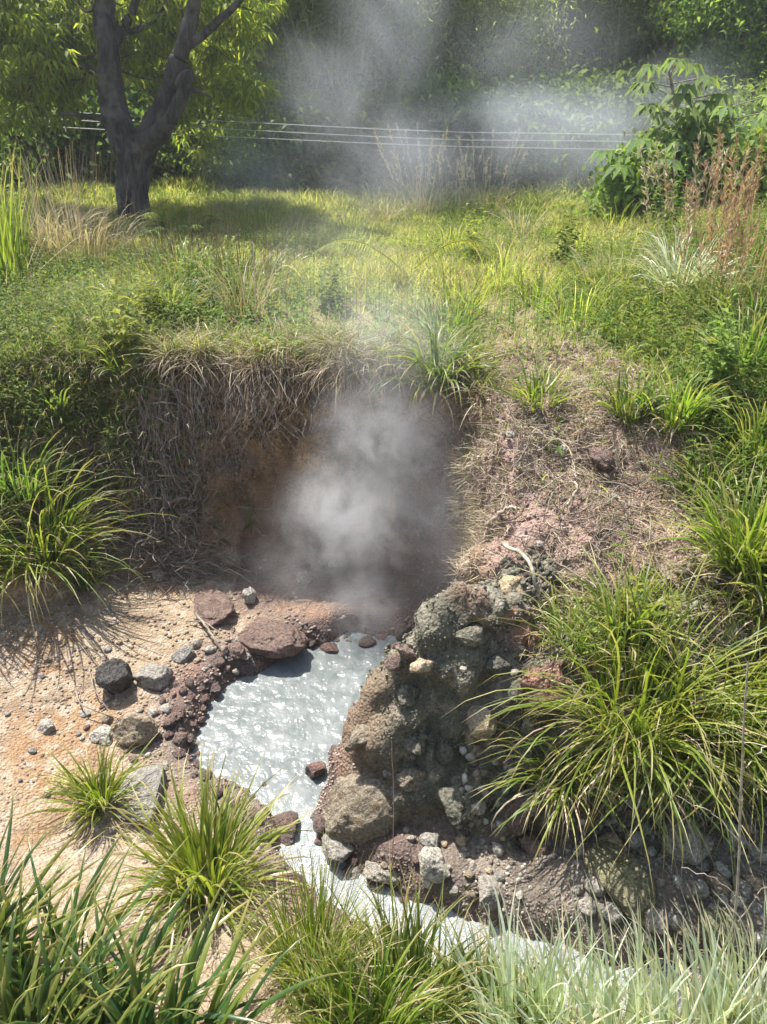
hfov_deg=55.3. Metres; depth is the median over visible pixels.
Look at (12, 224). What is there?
leafy plant
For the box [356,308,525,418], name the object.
grass tussock
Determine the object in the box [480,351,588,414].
grass tussock
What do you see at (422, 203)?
tall dry grass
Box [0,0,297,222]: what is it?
tree
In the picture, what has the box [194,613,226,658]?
stick
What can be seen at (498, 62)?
round tree
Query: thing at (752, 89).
forest bush
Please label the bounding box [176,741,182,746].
stone
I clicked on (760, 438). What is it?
grass tussock
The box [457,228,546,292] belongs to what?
meadow tuft
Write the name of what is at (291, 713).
pool water
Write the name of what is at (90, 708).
stick
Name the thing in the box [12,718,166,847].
grass tussock
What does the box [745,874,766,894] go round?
stone
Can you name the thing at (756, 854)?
stone
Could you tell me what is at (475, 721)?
rock
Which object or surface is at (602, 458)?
rock
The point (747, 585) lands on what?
grass tussock
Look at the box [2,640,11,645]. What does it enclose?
stone
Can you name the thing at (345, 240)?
fern frond
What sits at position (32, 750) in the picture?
stone
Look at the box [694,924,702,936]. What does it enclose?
stone
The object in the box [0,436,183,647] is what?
grass tussock
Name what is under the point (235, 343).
lip grass
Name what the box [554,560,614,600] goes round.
stick
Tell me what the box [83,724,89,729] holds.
stone
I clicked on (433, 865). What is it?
rock
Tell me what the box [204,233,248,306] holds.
leafy plant
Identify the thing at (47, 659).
stone
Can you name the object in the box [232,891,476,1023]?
grass tussock
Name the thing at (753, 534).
grass tussock
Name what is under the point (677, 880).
stone
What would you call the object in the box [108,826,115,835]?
stone
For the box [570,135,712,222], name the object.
vine covered shrub
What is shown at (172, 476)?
stick
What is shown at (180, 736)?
stone
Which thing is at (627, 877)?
rock
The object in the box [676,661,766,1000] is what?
dry stem
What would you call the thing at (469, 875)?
stone
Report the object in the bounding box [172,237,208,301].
leafy plant
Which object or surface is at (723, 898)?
stone
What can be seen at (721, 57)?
broadleaf tree
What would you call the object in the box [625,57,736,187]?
broad leaved sapling
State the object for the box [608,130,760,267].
tall dry grass
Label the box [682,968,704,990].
stone
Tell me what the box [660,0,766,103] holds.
broadleaf tree
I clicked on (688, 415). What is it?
grass tussock
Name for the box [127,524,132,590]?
stick
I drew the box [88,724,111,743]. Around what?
stone
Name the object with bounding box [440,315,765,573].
slope sprouts
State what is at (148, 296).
leafy plant
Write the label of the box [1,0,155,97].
lime leaved tree
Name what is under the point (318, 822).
stone
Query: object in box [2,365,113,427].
grass tussock
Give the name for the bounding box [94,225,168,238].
fern
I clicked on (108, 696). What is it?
stone
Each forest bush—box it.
[0,56,153,192]
[0,70,99,192]
[22,73,206,189]
[104,74,273,191]
[178,75,339,192]
[211,45,421,194]
[267,55,465,195]
[309,35,535,193]
[403,58,553,192]
[452,51,635,196]
[498,27,707,193]
[577,76,674,190]
[618,65,763,139]
[686,87,766,125]
[699,61,766,132]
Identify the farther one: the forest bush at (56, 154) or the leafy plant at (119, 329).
the forest bush at (56, 154)
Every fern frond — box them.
[312,239,399,273]
[377,237,405,271]
[415,240,497,271]
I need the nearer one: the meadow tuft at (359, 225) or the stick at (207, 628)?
the stick at (207, 628)
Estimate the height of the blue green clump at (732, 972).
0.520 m
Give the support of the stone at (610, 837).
on the ground at (428, 459)
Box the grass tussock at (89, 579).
[24,521,141,607]
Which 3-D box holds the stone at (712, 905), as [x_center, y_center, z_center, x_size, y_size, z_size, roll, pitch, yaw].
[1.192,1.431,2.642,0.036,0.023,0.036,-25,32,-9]
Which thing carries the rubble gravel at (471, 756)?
on the ground at (428, 459)
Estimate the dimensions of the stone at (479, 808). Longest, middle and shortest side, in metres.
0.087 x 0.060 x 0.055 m
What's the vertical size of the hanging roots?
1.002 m
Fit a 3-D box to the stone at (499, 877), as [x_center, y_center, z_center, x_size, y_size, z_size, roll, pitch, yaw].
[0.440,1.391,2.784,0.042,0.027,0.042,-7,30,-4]
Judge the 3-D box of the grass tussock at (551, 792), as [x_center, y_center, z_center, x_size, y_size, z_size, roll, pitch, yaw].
[0.728,0.962,2.883,0.899,0.619,0.898,19,35,29]
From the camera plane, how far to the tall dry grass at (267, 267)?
5.84 m
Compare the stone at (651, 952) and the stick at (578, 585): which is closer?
the stone at (651, 952)
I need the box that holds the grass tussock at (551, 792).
[458,705,679,874]
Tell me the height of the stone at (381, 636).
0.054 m
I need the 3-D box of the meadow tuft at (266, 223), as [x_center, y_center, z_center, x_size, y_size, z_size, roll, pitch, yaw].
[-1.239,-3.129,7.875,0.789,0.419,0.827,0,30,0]
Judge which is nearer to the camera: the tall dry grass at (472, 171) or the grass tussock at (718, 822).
the grass tussock at (718, 822)
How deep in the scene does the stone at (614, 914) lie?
2.62 m
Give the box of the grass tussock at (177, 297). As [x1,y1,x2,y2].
[120,264,216,320]
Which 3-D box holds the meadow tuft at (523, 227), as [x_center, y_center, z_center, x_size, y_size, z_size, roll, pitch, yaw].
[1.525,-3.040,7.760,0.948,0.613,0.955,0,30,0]
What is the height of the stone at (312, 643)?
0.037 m
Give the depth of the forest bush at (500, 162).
10.40 m
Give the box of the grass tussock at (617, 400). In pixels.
[577,359,682,447]
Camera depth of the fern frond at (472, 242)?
5.70 m
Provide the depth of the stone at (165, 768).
3.24 m
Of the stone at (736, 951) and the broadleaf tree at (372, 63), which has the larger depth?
the broadleaf tree at (372, 63)
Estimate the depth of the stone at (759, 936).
2.55 m
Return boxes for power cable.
[7,116,628,141]
[16,109,638,134]
[25,125,612,149]
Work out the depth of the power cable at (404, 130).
8.78 m
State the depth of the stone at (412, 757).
2.96 m
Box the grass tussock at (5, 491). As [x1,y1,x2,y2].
[0,412,98,530]
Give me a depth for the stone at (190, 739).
3.46 m
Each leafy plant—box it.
[0,147,31,259]
[86,268,151,374]
[129,268,177,331]
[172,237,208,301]
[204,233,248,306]
[307,247,353,315]
[459,199,490,264]
[543,163,591,265]
[608,566,686,672]
[644,155,693,236]
[676,283,757,418]
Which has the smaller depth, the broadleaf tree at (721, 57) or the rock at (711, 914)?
the rock at (711, 914)
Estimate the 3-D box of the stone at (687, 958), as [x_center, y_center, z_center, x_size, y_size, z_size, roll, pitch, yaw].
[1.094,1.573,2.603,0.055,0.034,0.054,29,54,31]
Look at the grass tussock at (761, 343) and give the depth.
3.92 m
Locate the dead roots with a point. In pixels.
(153, 556)
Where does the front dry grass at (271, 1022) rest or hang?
on the ground at (428, 459)
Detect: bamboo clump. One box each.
[120,1,356,126]
[254,0,442,95]
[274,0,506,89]
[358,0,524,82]
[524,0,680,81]
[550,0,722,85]
[625,0,756,106]
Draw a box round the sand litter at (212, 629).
[4,536,383,938]
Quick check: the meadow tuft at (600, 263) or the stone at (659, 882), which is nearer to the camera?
the stone at (659, 882)
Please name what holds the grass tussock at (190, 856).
on the ground at (428, 459)
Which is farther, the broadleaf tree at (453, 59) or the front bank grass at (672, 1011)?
the broadleaf tree at (453, 59)
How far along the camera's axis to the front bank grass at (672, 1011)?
2.04 m
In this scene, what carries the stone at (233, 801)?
on the ground at (428, 459)
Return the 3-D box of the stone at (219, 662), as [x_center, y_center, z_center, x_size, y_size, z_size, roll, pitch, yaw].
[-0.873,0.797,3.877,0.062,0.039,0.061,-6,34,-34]
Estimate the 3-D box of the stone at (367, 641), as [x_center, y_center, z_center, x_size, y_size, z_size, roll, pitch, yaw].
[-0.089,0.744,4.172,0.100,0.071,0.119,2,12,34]
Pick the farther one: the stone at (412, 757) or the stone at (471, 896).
the stone at (412, 757)
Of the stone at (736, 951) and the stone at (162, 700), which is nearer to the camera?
the stone at (736, 951)
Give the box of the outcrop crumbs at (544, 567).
[360,544,765,839]
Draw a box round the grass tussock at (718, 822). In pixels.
[662,694,766,854]
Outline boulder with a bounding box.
[322,773,401,844]
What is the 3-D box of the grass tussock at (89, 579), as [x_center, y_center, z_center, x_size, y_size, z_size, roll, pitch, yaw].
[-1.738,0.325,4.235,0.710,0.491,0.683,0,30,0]
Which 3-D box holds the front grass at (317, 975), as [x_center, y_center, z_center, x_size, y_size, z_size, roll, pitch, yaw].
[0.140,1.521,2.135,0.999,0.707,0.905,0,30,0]
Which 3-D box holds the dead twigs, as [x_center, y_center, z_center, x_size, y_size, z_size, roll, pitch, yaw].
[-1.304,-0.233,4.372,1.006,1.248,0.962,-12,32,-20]
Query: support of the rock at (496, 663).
on the ground at (428, 459)
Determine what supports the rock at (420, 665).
on the ground at (428, 459)
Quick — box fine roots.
[212,366,485,589]
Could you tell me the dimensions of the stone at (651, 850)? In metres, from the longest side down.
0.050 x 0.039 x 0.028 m
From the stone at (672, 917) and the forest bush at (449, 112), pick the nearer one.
the stone at (672, 917)
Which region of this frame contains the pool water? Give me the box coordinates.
[190,632,764,1022]
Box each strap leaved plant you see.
[0,795,142,1020]
[0,824,225,1023]
[0,857,185,1023]
[0,861,278,1023]
[56,866,351,1023]
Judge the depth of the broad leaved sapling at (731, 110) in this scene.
7.35 m
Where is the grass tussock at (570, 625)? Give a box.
[525,579,613,667]
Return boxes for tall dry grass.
[0,137,117,256]
[0,138,162,266]
[86,191,252,290]
[150,207,329,299]
[373,122,468,213]
[426,145,490,214]
[445,127,527,215]
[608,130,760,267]
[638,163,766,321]
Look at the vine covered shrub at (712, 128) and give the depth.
7.69 m
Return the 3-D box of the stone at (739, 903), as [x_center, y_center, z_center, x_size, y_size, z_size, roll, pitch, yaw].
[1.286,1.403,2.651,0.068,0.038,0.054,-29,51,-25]
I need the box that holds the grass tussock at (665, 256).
[616,225,759,310]
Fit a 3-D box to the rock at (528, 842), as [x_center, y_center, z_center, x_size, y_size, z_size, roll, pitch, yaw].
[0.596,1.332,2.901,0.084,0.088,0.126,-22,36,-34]
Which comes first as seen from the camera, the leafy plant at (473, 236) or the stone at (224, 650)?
the stone at (224, 650)
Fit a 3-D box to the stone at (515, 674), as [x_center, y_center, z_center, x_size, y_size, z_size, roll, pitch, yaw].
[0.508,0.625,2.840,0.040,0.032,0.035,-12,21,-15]
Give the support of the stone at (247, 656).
on the ground at (428, 459)
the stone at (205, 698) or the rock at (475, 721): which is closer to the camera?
the rock at (475, 721)
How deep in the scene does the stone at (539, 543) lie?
3.21 m
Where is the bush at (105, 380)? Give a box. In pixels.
[0,271,326,591]
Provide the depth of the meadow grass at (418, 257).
6.84 m
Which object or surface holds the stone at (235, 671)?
on the ground at (428, 459)
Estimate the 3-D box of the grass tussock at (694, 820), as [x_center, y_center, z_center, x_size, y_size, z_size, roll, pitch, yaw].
[1.091,0.969,2.893,0.876,0.574,0.920,0,30,0]
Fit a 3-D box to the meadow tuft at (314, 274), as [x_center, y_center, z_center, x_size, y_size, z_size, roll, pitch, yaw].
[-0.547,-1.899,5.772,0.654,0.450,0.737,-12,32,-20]
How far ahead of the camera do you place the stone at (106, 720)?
3.44 m
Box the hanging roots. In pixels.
[102,358,482,539]
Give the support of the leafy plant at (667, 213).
on the ground at (428, 459)
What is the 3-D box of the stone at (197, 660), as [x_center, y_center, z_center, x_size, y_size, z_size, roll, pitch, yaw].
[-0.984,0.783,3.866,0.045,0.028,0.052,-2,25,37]
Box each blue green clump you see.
[425,871,626,1023]
[465,871,667,1023]
[531,873,735,1023]
[549,875,766,1023]
[616,887,766,1023]
[674,880,766,1023]
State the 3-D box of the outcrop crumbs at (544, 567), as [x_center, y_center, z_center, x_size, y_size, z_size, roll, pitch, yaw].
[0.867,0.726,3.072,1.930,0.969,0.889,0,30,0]
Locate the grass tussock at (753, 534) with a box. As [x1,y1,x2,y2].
[629,452,766,619]
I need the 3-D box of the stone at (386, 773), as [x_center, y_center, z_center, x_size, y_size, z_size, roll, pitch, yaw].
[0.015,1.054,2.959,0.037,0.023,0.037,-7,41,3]
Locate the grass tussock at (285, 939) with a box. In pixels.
[210,821,430,1023]
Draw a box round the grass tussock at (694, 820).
[563,685,759,877]
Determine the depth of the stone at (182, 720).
3.49 m
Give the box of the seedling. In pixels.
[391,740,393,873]
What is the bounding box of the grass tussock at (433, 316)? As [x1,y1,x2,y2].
[382,282,513,338]
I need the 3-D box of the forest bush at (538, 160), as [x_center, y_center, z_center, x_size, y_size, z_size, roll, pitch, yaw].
[2.234,-5.412,10.626,2.975,2.249,2.978,21,36,32]
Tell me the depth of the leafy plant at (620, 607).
2.86 m
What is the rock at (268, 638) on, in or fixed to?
on the ground at (428, 459)
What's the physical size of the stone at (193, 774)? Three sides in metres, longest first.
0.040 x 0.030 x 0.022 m
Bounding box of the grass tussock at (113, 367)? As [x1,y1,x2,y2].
[78,335,151,381]
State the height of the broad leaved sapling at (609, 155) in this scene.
0.723 m
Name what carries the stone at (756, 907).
on the ground at (428, 459)
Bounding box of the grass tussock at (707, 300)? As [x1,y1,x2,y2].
[653,247,766,331]
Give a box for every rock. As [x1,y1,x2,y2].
[47,765,98,793]
[95,658,133,692]
[111,713,157,745]
[111,763,163,822]
[133,663,173,690]
[193,589,234,626]
[237,617,307,658]
[274,810,298,845]
[305,761,325,778]
[321,832,353,863]
[344,724,367,751]
[363,860,400,884]
[394,766,427,791]
[397,682,418,706]
[404,733,424,754]
[409,657,434,672]
[418,846,450,882]
[436,739,454,764]
[436,784,464,826]
[453,623,485,647]
[467,705,496,738]
[478,875,501,911]
[484,653,511,676]
[498,575,523,598]
[502,792,541,835]
[518,834,548,857]
[584,840,656,926]
[589,447,614,469]
[661,818,713,864]
[680,879,709,902]
[695,908,742,946]
[697,956,727,977]
[705,869,731,894]
[723,823,746,848]
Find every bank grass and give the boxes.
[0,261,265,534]
[12,936,766,1023]
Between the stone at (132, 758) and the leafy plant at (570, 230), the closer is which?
the stone at (132, 758)
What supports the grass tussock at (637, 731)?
on the ground at (428, 459)
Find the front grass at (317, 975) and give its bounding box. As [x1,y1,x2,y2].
[273,892,575,1023]
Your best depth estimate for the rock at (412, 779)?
2.94 m
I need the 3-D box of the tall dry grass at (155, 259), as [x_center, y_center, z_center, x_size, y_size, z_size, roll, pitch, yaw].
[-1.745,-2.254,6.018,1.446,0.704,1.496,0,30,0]
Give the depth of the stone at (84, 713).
3.46 m
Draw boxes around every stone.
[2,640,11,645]
[27,748,36,753]
[37,672,43,679]
[37,718,55,734]
[42,789,50,795]
[43,656,52,662]
[79,709,90,717]
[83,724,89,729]
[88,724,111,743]
[94,825,99,832]
[102,714,112,724]
[103,645,111,651]
[104,606,111,614]
[104,692,112,700]
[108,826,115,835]
[111,699,119,706]
[128,755,136,761]
[147,708,157,716]
[151,570,164,580]
[154,733,161,741]
[159,697,165,704]
[159,703,172,713]
[161,687,169,692]
[163,712,183,725]
[163,762,168,770]
[164,730,173,738]
[170,692,175,698]
[171,644,194,663]
[171,706,184,713]
[172,680,177,687]
[172,731,187,744]
[173,748,185,757]
[176,727,185,731]
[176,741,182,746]
[179,687,186,695]
[180,718,185,723]
[185,678,193,688]
[186,733,193,745]
[188,711,193,718]
[190,719,197,726]
[190,772,198,777]
[191,638,202,647]
[193,657,201,663]
[193,759,199,768]
[194,750,199,756]
[198,685,204,691]
[198,716,205,723]
[198,770,211,780]
[201,694,209,702]
[203,646,216,652]
[209,787,222,798]
[210,682,220,692]
[214,658,224,667]
[221,645,227,655]
[223,665,230,671]
[226,797,239,806]
[229,642,245,658]
[232,668,239,674]
[241,652,250,659]
[242,586,256,603]
[249,807,261,818]
[296,571,311,585]
[309,640,315,647]
[313,814,324,835]
[314,837,321,845]
[320,642,338,653]
[328,560,337,567]
[343,865,350,876]
[345,865,360,879]
[350,856,357,866]
[358,635,375,647]
[366,878,379,883]
[369,883,380,892]
[375,634,387,639]
[380,862,387,867]
[383,769,391,776]
[384,653,401,670]
[388,864,395,871]
[395,623,410,641]
[395,644,417,659]
[403,826,409,833]
[406,835,416,841]
[410,754,415,760]
[412,856,418,863]
[419,733,426,739]
[419,833,438,846]
[422,877,432,888]
[441,840,447,846]
[449,886,458,895]
[453,771,461,779]
[455,833,466,846]
[459,851,467,857]
[460,666,466,671]
[464,871,474,879]
[465,890,477,899]
[469,860,475,869]
[471,800,486,815]
[479,837,484,844]
[485,867,492,873]
[492,843,503,855]
[493,872,504,882]
[494,858,499,864]
[506,431,515,437]
[509,669,518,676]
[513,734,523,742]
[516,890,522,898]
[536,541,542,546]
[553,444,567,457]
[572,845,585,857]
[573,884,581,894]
[578,896,596,915]
[584,874,606,896]
[599,832,623,846]
[600,901,622,924]
[625,830,642,848]
[641,822,653,834]
[642,933,651,945]
[644,907,668,934]
[645,947,654,958]
[647,846,656,856]
[655,878,664,887]
[666,912,680,930]
[672,874,682,888]
[677,922,692,936]
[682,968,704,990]
[686,951,698,963]
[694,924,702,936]
[699,861,709,871]
[708,820,720,826]
[708,903,719,909]
[709,888,720,898]
[713,861,731,880]
[718,895,728,905]
[725,906,737,918]
[730,891,746,907]
[732,875,751,899]
[733,812,742,820]
[734,946,748,958]
[737,857,747,866]
[740,932,747,945]
[742,822,756,834]
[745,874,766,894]
[747,845,766,863]
[751,902,761,913]
[754,931,766,947]
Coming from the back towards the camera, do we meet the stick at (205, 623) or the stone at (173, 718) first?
the stick at (205, 623)
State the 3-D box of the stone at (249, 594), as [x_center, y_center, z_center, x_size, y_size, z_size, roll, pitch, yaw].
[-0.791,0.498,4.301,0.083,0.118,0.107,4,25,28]
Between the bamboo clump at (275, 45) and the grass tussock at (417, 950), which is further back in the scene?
the bamboo clump at (275, 45)
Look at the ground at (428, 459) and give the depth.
3.51 m
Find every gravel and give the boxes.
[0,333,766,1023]
[456,731,766,1022]
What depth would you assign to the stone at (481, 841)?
2.92 m
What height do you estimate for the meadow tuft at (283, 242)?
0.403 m
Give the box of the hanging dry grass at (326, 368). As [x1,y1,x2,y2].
[122,309,534,429]
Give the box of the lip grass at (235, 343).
[0,315,501,510]
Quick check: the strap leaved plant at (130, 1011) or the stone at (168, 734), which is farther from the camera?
the stone at (168, 734)
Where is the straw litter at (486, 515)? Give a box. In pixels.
[429,316,766,788]
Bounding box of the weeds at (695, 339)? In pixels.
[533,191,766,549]
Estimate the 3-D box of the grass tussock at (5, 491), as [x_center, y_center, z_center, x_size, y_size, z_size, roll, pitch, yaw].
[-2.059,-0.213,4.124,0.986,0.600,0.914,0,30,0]
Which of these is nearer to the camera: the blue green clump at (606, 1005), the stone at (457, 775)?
the blue green clump at (606, 1005)
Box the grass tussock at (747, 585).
[665,485,766,656]
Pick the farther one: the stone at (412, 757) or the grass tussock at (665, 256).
the grass tussock at (665, 256)
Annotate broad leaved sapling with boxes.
[586,138,712,203]
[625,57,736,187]
[669,95,766,161]
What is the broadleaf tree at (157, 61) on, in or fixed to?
on the ground at (428, 459)
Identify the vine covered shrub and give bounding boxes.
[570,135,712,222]
[623,104,749,199]
[681,123,766,215]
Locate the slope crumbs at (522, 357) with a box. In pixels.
[433,341,757,833]
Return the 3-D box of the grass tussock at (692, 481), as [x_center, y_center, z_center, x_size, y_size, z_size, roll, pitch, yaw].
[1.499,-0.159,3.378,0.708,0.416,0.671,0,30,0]
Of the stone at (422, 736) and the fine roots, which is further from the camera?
the fine roots
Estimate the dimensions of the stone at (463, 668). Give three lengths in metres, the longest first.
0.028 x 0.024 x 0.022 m
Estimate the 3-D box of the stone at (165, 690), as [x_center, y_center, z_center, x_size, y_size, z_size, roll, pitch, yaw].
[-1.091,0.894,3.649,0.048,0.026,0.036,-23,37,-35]
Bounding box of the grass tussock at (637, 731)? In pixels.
[445,531,766,900]
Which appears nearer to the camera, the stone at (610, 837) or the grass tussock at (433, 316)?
the stone at (610, 837)
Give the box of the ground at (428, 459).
[0,83,766,1023]
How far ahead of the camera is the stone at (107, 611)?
4.13 m
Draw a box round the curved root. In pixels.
[502,542,544,616]
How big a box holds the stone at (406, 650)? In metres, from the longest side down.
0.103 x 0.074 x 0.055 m
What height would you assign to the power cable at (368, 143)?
1.410 m
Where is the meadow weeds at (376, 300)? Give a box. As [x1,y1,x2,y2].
[0,174,766,629]
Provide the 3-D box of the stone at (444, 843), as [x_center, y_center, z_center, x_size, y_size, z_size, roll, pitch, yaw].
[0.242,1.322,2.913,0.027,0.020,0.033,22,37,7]
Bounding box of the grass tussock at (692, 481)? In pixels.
[633,423,766,515]
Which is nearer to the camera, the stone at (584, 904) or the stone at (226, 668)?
the stone at (584, 904)
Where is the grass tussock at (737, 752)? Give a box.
[505,513,766,885]
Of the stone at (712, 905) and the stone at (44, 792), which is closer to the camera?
the stone at (712, 905)
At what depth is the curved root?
3.03 m
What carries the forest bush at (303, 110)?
on the ground at (428, 459)
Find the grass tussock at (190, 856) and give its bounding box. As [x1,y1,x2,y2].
[85,733,336,983]
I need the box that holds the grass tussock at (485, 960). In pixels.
[389,896,593,1023]
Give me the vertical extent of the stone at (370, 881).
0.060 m
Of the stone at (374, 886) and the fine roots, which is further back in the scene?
the fine roots
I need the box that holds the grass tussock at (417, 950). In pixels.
[273,843,549,1023]
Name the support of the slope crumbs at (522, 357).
on the ground at (428, 459)
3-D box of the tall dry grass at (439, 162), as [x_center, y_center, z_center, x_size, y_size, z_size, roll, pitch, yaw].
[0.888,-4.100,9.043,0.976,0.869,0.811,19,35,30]
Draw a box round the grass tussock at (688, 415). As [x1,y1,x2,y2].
[616,356,747,447]
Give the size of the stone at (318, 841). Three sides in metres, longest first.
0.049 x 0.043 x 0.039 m
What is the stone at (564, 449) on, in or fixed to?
on the ground at (428, 459)
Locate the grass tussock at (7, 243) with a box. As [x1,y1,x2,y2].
[0,132,91,290]
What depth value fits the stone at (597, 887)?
2.69 m
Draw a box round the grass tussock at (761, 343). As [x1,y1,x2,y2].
[654,281,766,381]
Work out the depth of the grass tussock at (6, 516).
3.95 m
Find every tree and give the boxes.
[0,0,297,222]
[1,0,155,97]
[61,1,221,126]
[76,2,267,123]
[86,0,348,144]
[263,37,373,91]
[299,30,463,82]
[355,0,566,88]
[402,0,600,108]
[458,0,670,89]
[632,0,766,115]
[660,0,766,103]
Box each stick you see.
[75,688,117,717]
[89,668,106,707]
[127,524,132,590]
[157,473,189,483]
[189,620,221,634]
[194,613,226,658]
[484,505,519,528]
[538,432,576,476]
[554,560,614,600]
[566,481,578,505]
[576,582,672,586]
[598,444,623,480]
[645,853,706,865]
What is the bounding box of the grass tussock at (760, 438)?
[679,380,766,483]
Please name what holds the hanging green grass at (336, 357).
on the ground at (428, 459)
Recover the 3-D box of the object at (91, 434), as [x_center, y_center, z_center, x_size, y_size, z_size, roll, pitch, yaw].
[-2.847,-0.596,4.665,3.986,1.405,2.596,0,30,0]
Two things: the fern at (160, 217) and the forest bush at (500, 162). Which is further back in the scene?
the forest bush at (500, 162)
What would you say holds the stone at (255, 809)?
on the ground at (428, 459)
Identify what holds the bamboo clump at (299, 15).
on the ground at (428, 459)
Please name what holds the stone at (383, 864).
on the rock at (382, 875)
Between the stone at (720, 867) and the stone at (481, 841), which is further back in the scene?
the stone at (481, 841)
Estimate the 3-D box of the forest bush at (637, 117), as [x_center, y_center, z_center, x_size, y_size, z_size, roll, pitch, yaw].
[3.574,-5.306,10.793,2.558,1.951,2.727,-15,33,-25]
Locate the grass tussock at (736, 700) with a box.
[624,574,766,828]
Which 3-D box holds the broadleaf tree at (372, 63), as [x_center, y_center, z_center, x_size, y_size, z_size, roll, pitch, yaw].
[-0.065,-10.646,15.387,4.851,5.540,5.321,-8,31,-14]
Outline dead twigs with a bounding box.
[78,376,266,591]
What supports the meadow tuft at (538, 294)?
on the ground at (428, 459)
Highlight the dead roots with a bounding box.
[43,387,260,601]
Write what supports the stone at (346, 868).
in the pool water
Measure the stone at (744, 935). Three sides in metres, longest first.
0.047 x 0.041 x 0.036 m
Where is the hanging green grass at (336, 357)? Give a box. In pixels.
[138,314,517,389]
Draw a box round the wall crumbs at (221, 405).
[33,381,431,582]
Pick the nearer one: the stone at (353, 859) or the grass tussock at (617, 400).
the stone at (353, 859)
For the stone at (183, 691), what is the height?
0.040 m
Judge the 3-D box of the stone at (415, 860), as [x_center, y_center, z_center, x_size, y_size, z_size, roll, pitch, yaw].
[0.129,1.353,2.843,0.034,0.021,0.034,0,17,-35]
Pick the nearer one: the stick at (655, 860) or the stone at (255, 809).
the stick at (655, 860)
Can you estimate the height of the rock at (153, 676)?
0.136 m
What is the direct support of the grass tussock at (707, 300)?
on the ground at (428, 459)
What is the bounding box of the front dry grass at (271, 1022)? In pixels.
[156,879,766,1023]
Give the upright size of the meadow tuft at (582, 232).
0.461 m
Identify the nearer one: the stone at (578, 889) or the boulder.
the stone at (578, 889)
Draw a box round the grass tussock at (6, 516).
[0,461,75,614]
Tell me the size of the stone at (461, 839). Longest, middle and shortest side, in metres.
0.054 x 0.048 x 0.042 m
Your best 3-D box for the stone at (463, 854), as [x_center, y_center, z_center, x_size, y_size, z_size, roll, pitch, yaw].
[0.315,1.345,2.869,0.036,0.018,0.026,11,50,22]
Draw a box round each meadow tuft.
[178,244,304,320]
[240,202,291,232]
[255,218,317,252]
[279,243,361,291]
[314,205,379,235]
[341,183,419,223]
[408,211,493,253]
[421,253,518,320]
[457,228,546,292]
[491,194,565,239]
[495,256,590,312]
[529,258,627,331]
[554,235,654,301]
[558,215,622,253]
[566,229,652,270]
[586,195,643,232]
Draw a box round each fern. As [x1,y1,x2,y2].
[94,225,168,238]
[132,206,200,226]
[175,215,221,234]
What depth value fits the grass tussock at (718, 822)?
2.87 m
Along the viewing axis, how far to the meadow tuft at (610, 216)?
7.40 m
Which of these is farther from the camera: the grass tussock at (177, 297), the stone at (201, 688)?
the grass tussock at (177, 297)
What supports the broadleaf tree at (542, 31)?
on the ground at (428, 459)
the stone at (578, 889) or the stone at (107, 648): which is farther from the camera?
the stone at (107, 648)
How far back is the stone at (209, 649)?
3.90 m
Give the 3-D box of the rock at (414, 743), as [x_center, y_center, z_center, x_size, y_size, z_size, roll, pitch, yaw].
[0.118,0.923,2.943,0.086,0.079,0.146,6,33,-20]
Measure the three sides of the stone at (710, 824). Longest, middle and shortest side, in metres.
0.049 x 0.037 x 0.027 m
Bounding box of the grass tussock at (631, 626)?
[551,546,714,671]
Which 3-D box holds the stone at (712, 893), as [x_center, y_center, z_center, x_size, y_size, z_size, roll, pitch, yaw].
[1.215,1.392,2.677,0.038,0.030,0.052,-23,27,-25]
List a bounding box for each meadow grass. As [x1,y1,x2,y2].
[0,174,754,256]
[0,175,766,657]
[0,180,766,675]
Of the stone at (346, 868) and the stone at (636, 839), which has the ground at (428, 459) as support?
the stone at (636, 839)
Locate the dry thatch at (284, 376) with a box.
[1,319,638,453]
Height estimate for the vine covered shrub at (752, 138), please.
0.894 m
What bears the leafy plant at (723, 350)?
on the ground at (428, 459)
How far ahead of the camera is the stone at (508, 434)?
3.56 m

